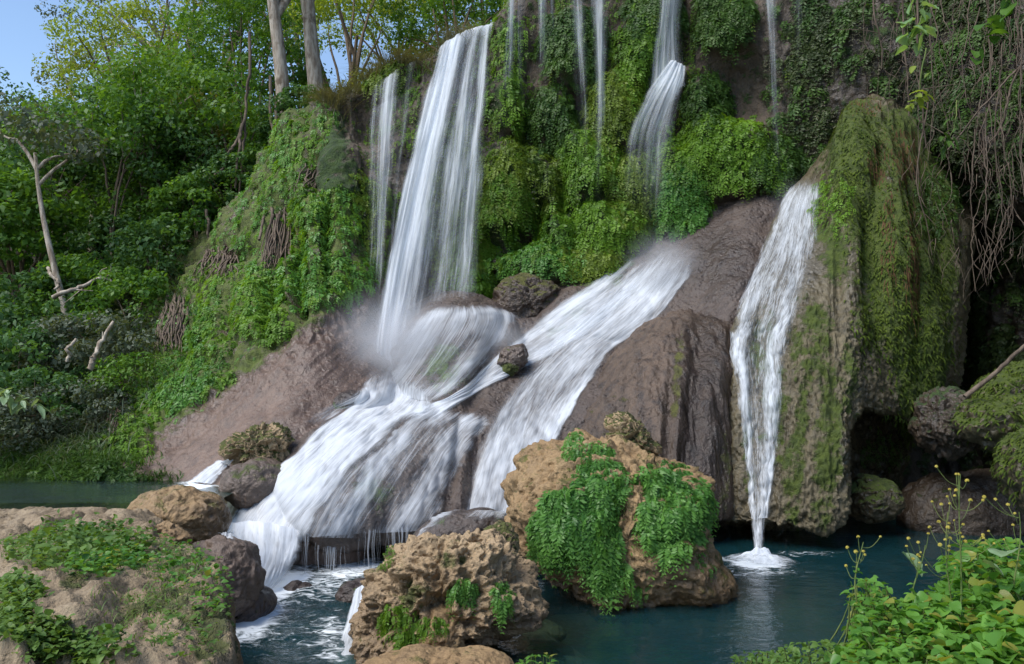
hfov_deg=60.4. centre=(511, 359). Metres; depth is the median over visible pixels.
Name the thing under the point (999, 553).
leaf
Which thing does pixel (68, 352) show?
branch
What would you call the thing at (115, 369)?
shrub
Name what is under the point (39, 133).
tree
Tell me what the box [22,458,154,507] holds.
fern clump
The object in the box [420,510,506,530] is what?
waterfall
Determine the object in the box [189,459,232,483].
waterfall
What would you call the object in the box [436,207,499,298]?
fern clump
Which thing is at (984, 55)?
hanging vine
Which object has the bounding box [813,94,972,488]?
hanging moss
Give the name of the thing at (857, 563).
flowering weed
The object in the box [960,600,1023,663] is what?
weed
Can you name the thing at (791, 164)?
fern clump
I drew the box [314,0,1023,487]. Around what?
cliff
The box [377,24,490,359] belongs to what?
waterfall
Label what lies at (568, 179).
fern clump
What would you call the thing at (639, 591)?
fern clump
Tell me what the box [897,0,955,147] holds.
hanging vine
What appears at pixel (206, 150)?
tree
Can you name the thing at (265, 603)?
boulder
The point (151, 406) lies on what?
fern clump
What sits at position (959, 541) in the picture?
flowering weed
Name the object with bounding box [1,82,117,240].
tree
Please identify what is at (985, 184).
hanging vine
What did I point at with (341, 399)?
boulder
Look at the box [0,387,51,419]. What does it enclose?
leafy vine
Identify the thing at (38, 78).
tree
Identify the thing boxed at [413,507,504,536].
boulder
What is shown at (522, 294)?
boulder
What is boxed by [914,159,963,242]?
fern clump
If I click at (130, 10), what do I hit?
tree
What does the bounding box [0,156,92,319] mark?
tree
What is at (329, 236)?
fern clump
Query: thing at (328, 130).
fern clump
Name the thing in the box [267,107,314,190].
fern clump
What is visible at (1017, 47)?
hanging vine
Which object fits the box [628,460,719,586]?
fern clump
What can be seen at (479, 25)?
shrub
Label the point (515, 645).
stone
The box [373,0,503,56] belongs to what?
tree
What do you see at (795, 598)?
pool water
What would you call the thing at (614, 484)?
fern clump
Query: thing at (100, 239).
shrub
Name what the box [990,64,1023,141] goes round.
hanging vine
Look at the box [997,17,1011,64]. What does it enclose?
hanging vine
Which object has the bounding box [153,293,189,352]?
root mat
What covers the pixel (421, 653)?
boulder
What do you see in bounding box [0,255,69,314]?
shrub
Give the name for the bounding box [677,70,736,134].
fern clump
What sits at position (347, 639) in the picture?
waterfall
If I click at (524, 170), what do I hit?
fern clump
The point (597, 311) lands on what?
waterfall
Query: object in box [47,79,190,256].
tree
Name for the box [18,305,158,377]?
shrub
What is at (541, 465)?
boulder
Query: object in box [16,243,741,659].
ground
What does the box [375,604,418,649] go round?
fern clump
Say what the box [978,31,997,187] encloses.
hanging vine
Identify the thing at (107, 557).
weed patch
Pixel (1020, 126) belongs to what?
hanging vine
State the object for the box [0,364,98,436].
shrub
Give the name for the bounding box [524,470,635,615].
fern clump
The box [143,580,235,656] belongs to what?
weed patch
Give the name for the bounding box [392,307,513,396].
waterfall
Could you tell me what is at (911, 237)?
moss
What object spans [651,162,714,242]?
fern clump
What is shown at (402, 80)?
fern clump
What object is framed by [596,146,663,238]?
fern clump
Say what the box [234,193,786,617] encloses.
travertine apron
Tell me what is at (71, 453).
fern clump
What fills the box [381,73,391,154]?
waterfall
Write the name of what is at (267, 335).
fern clump
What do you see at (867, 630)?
weed
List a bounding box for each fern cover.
[129,102,390,460]
[347,0,799,287]
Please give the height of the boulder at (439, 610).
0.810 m
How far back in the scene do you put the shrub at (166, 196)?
24.80 m
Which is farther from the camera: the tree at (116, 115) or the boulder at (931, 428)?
the tree at (116, 115)
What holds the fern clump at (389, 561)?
on the boulder at (423, 573)
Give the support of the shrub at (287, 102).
on the rock slope
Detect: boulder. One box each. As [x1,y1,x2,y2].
[92,569,148,580]
[127,485,231,542]
[154,520,192,545]
[192,535,265,616]
[218,422,294,464]
[218,457,281,508]
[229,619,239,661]
[235,586,277,622]
[283,580,311,590]
[333,389,361,408]
[335,577,364,602]
[348,527,549,663]
[362,643,513,663]
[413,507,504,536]
[419,601,466,647]
[483,520,519,552]
[492,272,560,317]
[497,343,528,376]
[500,428,737,623]
[603,411,661,454]
[848,473,905,523]
[896,468,1023,535]
[907,386,975,460]
[952,393,1023,451]
[971,360,1023,397]
[994,428,1023,514]
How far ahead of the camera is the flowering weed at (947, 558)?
3.54 m
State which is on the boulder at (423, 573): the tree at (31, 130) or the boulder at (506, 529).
the boulder at (506, 529)
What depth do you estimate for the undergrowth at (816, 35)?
20.02 m
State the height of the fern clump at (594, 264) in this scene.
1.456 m
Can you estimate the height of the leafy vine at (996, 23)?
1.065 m
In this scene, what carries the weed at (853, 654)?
on the bank
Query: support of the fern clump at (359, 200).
on the cliff
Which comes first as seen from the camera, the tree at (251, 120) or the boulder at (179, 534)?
the boulder at (179, 534)
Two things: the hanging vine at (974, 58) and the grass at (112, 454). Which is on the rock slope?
the grass at (112, 454)
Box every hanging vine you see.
[837,0,885,68]
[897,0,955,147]
[901,0,917,115]
[911,62,1023,150]
[912,0,959,110]
[916,33,921,187]
[916,102,933,265]
[923,0,952,92]
[928,0,945,115]
[928,2,945,156]
[954,0,991,146]
[956,7,986,117]
[963,112,994,300]
[964,129,997,304]
[965,129,991,272]
[968,70,1003,278]
[974,0,998,114]
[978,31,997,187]
[980,0,1001,197]
[981,83,1016,273]
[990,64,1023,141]
[991,21,1023,85]
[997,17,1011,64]
[999,43,1022,174]
[1006,0,1021,115]
[1006,128,1023,246]
[1009,76,1023,172]
[1012,0,1023,64]
[1014,0,1021,71]
[1018,26,1023,122]
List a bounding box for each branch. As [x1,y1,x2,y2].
[46,266,60,289]
[51,266,111,304]
[64,338,76,361]
[87,321,114,370]
[205,209,210,239]
[963,344,1023,398]
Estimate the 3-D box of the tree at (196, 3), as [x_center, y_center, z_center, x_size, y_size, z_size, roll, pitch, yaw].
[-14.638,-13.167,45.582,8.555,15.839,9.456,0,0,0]
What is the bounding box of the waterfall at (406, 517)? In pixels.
[314,410,484,536]
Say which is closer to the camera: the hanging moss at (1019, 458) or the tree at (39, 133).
the hanging moss at (1019, 458)
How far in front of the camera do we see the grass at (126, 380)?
18.00 m
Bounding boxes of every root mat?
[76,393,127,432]
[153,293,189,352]
[192,246,238,278]
[260,207,292,270]
[288,163,320,194]
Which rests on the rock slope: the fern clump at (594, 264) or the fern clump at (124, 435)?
the fern clump at (124, 435)
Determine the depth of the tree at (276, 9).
27.16 m
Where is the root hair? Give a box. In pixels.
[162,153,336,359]
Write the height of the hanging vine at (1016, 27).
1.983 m
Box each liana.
[213,119,245,176]
[234,123,243,187]
[238,31,251,193]
[258,95,277,240]
[268,75,273,133]
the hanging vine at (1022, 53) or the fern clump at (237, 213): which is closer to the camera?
the hanging vine at (1022, 53)
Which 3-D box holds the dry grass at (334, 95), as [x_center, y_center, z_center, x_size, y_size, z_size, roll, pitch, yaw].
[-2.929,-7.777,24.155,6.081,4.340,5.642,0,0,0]
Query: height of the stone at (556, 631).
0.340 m
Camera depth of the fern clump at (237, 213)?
22.10 m
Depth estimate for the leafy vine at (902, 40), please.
9.24 m
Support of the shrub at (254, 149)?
on the rock slope
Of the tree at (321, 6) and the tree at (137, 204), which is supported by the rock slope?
the tree at (137, 204)
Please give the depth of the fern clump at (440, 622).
8.94 m
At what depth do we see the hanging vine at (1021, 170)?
15.80 m
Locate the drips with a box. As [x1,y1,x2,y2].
[304,530,374,560]
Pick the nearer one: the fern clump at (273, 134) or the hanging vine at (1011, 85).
the hanging vine at (1011, 85)
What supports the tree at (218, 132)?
on the rock slope
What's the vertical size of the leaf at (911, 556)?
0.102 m
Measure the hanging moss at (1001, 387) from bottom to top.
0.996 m
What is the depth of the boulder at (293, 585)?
12.33 m
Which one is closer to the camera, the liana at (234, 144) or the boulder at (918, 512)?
the boulder at (918, 512)
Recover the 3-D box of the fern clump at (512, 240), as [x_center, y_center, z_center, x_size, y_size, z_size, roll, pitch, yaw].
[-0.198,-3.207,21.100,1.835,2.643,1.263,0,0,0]
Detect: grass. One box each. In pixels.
[0,264,234,481]
[0,433,183,483]
[0,525,218,648]
[293,17,497,133]
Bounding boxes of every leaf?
[902,552,922,576]
[982,559,1003,575]
[987,548,1020,556]
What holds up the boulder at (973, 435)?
on the boulder at (931, 428)
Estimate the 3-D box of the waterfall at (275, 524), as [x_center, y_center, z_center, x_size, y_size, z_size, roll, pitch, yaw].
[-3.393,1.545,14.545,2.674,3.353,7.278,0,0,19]
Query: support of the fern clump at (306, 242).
attached to the cliff
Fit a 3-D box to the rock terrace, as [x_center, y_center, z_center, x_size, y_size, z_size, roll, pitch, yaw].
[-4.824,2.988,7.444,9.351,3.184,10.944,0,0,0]
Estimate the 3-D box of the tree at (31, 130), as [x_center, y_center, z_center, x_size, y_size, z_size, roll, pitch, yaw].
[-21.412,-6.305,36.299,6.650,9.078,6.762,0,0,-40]
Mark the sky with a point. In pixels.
(21, 36)
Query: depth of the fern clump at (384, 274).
20.44 m
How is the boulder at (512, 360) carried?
on the travertine apron
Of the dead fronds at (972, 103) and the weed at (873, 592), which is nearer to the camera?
the weed at (873, 592)
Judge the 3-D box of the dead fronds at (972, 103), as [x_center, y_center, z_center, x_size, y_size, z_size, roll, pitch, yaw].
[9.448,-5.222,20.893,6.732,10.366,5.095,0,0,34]
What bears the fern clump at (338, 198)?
on the cliff
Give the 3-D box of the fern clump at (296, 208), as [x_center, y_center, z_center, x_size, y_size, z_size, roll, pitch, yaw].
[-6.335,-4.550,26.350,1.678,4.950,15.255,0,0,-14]
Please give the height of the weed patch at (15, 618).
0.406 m
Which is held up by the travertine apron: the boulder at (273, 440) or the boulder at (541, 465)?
the boulder at (273, 440)
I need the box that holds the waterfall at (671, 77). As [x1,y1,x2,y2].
[655,60,683,95]
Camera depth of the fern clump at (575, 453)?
11.93 m
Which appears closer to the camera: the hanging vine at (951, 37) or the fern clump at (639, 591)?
the fern clump at (639, 591)
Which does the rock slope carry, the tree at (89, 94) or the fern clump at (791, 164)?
the tree at (89, 94)
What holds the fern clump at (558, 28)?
attached to the cliff
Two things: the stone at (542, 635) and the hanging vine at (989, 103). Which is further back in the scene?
the hanging vine at (989, 103)
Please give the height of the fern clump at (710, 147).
2.915 m
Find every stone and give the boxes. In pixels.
[490,634,530,656]
[522,630,556,641]
[537,619,566,641]
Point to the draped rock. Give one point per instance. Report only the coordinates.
(666, 380)
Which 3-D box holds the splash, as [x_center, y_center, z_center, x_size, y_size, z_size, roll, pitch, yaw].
[3.924,3.079,13.970,1.240,0.220,1.116,0,0,0]
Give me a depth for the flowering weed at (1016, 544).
3.71 m
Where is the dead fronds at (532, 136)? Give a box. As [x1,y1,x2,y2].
[359,0,767,291]
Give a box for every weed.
[515,652,558,663]
[730,649,793,663]
[765,639,865,663]
[824,633,1010,663]
[828,575,902,661]
[841,597,945,662]
[844,535,881,607]
[898,580,1015,660]
[904,532,929,604]
[920,500,967,613]
[933,537,1023,623]
[934,465,995,626]
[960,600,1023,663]
[982,495,1023,594]
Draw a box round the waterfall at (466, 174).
[420,99,492,291]
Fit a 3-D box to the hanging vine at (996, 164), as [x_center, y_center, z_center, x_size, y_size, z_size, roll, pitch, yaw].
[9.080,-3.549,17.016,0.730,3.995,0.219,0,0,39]
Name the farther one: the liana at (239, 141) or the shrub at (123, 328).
the liana at (239, 141)
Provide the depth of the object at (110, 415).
18.02 m
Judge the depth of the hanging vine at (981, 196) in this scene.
16.66 m
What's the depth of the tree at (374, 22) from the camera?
40.34 m
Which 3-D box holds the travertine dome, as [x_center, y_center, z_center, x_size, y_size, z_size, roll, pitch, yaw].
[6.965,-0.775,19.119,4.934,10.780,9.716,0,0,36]
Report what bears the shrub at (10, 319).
on the ground at (586, 633)
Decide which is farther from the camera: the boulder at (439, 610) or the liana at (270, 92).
the liana at (270, 92)
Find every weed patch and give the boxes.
[0,508,175,572]
[0,567,145,663]
[60,534,161,584]
[112,556,178,623]
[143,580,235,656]
[148,535,235,618]
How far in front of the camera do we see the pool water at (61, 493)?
14.07 m
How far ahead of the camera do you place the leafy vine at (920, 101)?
12.00 m
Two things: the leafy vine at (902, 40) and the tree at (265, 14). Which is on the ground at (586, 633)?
the tree at (265, 14)
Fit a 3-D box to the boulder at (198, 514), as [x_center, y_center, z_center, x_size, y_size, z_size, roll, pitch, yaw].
[-4.496,2.113,11.981,1.332,0.832,1.198,0,0,0]
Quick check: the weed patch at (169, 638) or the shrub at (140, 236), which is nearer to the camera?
the weed patch at (169, 638)
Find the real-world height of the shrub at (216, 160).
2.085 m
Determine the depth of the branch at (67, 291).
22.12 m
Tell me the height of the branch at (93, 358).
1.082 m
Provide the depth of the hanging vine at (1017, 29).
16.10 m
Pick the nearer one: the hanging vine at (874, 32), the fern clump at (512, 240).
the hanging vine at (874, 32)
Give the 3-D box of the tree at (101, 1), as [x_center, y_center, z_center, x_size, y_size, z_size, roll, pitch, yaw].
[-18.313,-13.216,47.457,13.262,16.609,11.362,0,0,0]
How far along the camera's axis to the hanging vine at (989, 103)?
16.59 m
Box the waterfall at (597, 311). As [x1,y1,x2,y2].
[414,261,687,512]
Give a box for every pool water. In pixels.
[0,474,231,508]
[236,516,1023,663]
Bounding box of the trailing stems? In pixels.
[354,0,789,283]
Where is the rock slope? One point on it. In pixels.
(309, 371)
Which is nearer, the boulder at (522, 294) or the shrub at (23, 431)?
the shrub at (23, 431)
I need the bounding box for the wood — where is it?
[1,22,467,255]
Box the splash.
[731,547,789,563]
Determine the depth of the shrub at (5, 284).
23.06 m
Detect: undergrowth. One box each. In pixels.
[0,246,179,348]
[749,0,1023,332]
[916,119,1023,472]
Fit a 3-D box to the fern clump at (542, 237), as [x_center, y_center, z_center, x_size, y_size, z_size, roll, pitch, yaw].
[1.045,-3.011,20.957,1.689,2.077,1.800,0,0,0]
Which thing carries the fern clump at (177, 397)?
on the rock slope
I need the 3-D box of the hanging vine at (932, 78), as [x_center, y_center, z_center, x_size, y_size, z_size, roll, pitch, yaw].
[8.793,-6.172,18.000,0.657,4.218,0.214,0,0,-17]
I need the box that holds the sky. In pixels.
[0,0,498,130]
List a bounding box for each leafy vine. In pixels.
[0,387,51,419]
[895,0,938,55]
[905,48,935,111]
[929,100,965,167]
[970,0,1016,65]
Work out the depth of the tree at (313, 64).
28.52 m
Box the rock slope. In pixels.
[0,100,417,564]
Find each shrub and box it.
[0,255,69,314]
[0,267,119,353]
[0,302,51,383]
[0,323,100,408]
[0,323,134,388]
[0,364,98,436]
[0,386,71,451]
[6,375,134,436]
[12,252,140,328]
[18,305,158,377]
[57,209,172,283]
[68,266,176,335]
[80,351,168,396]
[86,215,195,285]
[146,173,237,244]
[180,148,255,214]
[208,133,268,190]
[254,82,320,139]
[336,64,375,91]
[464,21,491,31]
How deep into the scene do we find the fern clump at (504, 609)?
9.04 m
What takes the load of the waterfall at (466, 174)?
on the cliff
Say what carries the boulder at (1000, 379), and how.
on the boulder at (973, 435)
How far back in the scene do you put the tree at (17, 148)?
26.53 m
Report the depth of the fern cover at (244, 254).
20.24 m
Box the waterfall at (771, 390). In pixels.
[730,188,816,562]
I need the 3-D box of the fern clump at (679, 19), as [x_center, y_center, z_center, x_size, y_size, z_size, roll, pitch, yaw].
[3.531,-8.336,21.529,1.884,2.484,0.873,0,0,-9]
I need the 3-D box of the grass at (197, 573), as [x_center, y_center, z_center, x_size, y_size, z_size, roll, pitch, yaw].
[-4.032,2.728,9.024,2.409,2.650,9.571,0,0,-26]
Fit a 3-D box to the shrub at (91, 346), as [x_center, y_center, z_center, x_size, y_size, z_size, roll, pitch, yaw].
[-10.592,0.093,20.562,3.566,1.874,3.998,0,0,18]
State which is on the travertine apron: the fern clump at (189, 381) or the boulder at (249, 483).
the boulder at (249, 483)
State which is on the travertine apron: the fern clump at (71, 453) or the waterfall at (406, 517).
the waterfall at (406, 517)
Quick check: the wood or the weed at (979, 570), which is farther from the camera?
the wood
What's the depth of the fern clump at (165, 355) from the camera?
19.39 m
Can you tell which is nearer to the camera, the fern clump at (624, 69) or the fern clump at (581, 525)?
the fern clump at (581, 525)
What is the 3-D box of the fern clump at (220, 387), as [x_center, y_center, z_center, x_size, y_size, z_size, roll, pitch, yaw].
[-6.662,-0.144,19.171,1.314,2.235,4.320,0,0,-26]
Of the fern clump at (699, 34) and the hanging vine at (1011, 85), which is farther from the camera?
the fern clump at (699, 34)
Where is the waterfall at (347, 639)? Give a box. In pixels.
[341,585,363,655]
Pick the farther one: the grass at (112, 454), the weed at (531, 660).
the grass at (112, 454)
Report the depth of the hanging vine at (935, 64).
17.68 m
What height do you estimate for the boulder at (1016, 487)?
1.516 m
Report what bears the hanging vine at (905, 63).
hanging from the vine tangle
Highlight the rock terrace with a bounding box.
[0,506,243,663]
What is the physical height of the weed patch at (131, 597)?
1.920 m
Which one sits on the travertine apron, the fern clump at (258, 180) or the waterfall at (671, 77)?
the waterfall at (671, 77)
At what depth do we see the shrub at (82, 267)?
23.21 m
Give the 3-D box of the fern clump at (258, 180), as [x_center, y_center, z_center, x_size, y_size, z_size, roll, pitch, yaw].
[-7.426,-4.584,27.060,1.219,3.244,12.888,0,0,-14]
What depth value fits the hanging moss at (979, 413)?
14.81 m
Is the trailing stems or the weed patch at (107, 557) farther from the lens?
the trailing stems
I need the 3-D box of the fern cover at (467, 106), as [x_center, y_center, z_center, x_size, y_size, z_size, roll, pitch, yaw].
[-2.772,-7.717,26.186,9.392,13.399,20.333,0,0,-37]
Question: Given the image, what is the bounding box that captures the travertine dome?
[725,93,976,537]
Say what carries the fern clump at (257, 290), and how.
on the rock slope
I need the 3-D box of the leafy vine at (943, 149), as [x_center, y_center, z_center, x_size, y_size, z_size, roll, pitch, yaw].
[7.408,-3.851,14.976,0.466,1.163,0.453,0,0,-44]
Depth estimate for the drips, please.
13.33 m
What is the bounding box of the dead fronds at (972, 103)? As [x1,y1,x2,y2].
[754,0,1023,332]
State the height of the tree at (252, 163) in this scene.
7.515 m
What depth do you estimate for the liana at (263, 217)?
20.88 m
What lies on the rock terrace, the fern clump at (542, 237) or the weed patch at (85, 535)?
the weed patch at (85, 535)
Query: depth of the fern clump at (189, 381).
17.86 m
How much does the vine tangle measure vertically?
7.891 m
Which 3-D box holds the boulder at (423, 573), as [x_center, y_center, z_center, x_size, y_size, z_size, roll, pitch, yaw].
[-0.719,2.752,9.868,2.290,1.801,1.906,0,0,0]
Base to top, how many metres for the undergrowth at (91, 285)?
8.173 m
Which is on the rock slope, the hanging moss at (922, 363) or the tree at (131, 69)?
the tree at (131, 69)
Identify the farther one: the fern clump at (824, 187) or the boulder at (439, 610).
the fern clump at (824, 187)
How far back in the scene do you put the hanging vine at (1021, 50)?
16.55 m
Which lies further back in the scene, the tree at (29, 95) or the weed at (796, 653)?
the tree at (29, 95)
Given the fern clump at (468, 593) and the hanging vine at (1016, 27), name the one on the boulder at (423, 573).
the fern clump at (468, 593)
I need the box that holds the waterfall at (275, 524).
[222,378,429,587]
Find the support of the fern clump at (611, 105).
attached to the cliff
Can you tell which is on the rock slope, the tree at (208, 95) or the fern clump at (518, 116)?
the tree at (208, 95)
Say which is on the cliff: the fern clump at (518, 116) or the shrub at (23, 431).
the fern clump at (518, 116)
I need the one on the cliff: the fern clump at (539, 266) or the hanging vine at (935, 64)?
the fern clump at (539, 266)
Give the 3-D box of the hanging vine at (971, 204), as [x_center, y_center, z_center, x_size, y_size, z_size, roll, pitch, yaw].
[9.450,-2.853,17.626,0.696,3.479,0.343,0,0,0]
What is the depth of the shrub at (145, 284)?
21.97 m
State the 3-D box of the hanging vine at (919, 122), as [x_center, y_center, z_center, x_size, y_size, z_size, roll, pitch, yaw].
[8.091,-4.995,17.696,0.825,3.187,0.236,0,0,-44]
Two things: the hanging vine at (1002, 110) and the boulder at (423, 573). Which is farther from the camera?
the hanging vine at (1002, 110)
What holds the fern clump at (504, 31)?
on the cliff
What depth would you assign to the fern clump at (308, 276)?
19.02 m
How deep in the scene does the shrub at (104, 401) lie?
17.47 m
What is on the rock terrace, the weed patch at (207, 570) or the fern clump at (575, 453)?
the weed patch at (207, 570)
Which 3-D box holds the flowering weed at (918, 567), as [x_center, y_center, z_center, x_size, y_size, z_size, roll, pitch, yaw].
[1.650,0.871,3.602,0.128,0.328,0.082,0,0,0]
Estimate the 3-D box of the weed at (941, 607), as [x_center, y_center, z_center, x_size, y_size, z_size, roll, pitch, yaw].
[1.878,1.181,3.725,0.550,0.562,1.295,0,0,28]
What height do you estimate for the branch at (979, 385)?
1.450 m
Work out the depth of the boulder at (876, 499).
15.87 m
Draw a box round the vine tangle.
[854,0,1023,299]
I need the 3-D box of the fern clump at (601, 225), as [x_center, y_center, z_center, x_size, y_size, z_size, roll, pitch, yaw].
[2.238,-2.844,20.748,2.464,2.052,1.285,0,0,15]
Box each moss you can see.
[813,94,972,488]
[851,95,926,337]
[950,392,1023,449]
[968,359,1023,398]
[989,428,1023,509]
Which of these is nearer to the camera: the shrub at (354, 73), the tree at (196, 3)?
the shrub at (354, 73)
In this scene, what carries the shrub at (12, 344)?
on the rock slope
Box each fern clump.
[0,420,132,482]
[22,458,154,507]
[100,410,156,470]
[112,371,172,430]
[122,329,198,399]
[126,365,205,419]
[142,293,218,360]
[155,346,217,407]
[173,308,237,405]
[177,252,267,348]
[212,182,284,272]
[233,306,294,348]
[237,262,290,334]
[246,246,382,319]
[247,149,289,232]
[256,107,324,200]
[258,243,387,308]
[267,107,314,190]
[279,166,334,255]
[289,171,329,268]
[305,101,341,151]
[305,109,339,208]
[309,134,367,241]
[312,187,362,259]
[346,160,394,271]
[360,60,412,110]
[361,251,388,289]
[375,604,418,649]
[376,545,395,570]
[411,616,449,644]
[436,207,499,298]
[445,578,480,620]
[467,133,567,235]
[467,171,540,279]
[469,241,586,285]
[475,70,534,142]
[487,6,536,98]
[488,581,516,633]
[522,195,592,272]
[523,82,584,160]
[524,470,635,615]
[528,2,612,101]
[552,125,631,228]
[556,242,630,285]
[559,199,659,274]
[560,428,585,461]
[575,440,635,524]
[579,65,650,168]
[588,563,716,607]
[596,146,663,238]
[607,3,671,124]
[617,0,689,61]
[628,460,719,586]
[648,106,789,211]
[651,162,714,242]
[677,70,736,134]
[688,0,760,64]
[744,129,802,199]
[806,169,856,244]
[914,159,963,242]
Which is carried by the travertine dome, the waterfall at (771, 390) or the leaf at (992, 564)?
the waterfall at (771, 390)
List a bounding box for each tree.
[0,67,45,174]
[0,92,112,336]
[0,98,52,266]
[0,99,131,253]
[0,114,114,302]
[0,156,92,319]
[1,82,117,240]
[27,73,219,244]
[30,36,126,251]
[31,0,236,105]
[34,0,265,211]
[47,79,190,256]
[78,31,220,270]
[79,149,230,255]
[103,102,244,260]
[110,42,273,134]
[127,86,237,216]
[144,0,317,96]
[147,62,272,194]
[151,120,255,220]
[158,0,334,171]
[212,0,378,108]
[267,0,291,102]
[283,0,448,91]
[300,0,323,103]
[326,0,485,63]
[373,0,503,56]
[406,0,495,30]
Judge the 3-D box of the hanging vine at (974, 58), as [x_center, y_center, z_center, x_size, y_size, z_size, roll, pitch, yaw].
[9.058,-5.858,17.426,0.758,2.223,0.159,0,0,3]
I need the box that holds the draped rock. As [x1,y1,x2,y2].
[580,309,733,521]
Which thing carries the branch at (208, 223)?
on the rock slope
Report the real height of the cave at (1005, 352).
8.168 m
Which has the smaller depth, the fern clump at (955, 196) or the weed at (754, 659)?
the weed at (754, 659)
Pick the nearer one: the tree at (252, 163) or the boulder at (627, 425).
the boulder at (627, 425)
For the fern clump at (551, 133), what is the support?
on the cliff
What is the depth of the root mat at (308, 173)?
21.19 m
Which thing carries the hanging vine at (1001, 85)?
hanging from the vine tangle
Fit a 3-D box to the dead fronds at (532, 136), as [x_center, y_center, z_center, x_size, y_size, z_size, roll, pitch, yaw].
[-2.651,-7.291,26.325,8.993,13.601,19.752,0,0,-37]
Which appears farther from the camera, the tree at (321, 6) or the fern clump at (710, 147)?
the tree at (321, 6)
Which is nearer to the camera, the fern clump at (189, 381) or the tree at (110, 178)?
the fern clump at (189, 381)
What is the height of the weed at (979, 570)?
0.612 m
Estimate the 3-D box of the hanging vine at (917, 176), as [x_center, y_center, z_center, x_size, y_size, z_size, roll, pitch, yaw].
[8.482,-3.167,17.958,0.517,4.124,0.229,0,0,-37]
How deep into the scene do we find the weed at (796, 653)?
3.52 m
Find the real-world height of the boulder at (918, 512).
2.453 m
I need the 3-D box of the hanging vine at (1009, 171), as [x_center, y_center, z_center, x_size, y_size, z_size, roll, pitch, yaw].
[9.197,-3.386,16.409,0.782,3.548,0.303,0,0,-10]
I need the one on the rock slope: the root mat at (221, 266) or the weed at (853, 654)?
the root mat at (221, 266)
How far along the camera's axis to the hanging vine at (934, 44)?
18.12 m
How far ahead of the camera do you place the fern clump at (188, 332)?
20.20 m
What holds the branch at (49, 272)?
attached to the tree at (39, 133)
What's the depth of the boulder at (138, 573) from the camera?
6.69 m
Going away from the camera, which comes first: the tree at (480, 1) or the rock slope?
the rock slope
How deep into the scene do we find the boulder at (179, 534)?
10.25 m
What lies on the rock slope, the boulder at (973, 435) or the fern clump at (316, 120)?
the fern clump at (316, 120)
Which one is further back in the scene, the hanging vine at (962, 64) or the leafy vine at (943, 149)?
the hanging vine at (962, 64)
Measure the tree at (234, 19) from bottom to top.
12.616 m
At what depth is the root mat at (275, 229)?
20.73 m
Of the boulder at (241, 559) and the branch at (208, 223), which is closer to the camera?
the boulder at (241, 559)

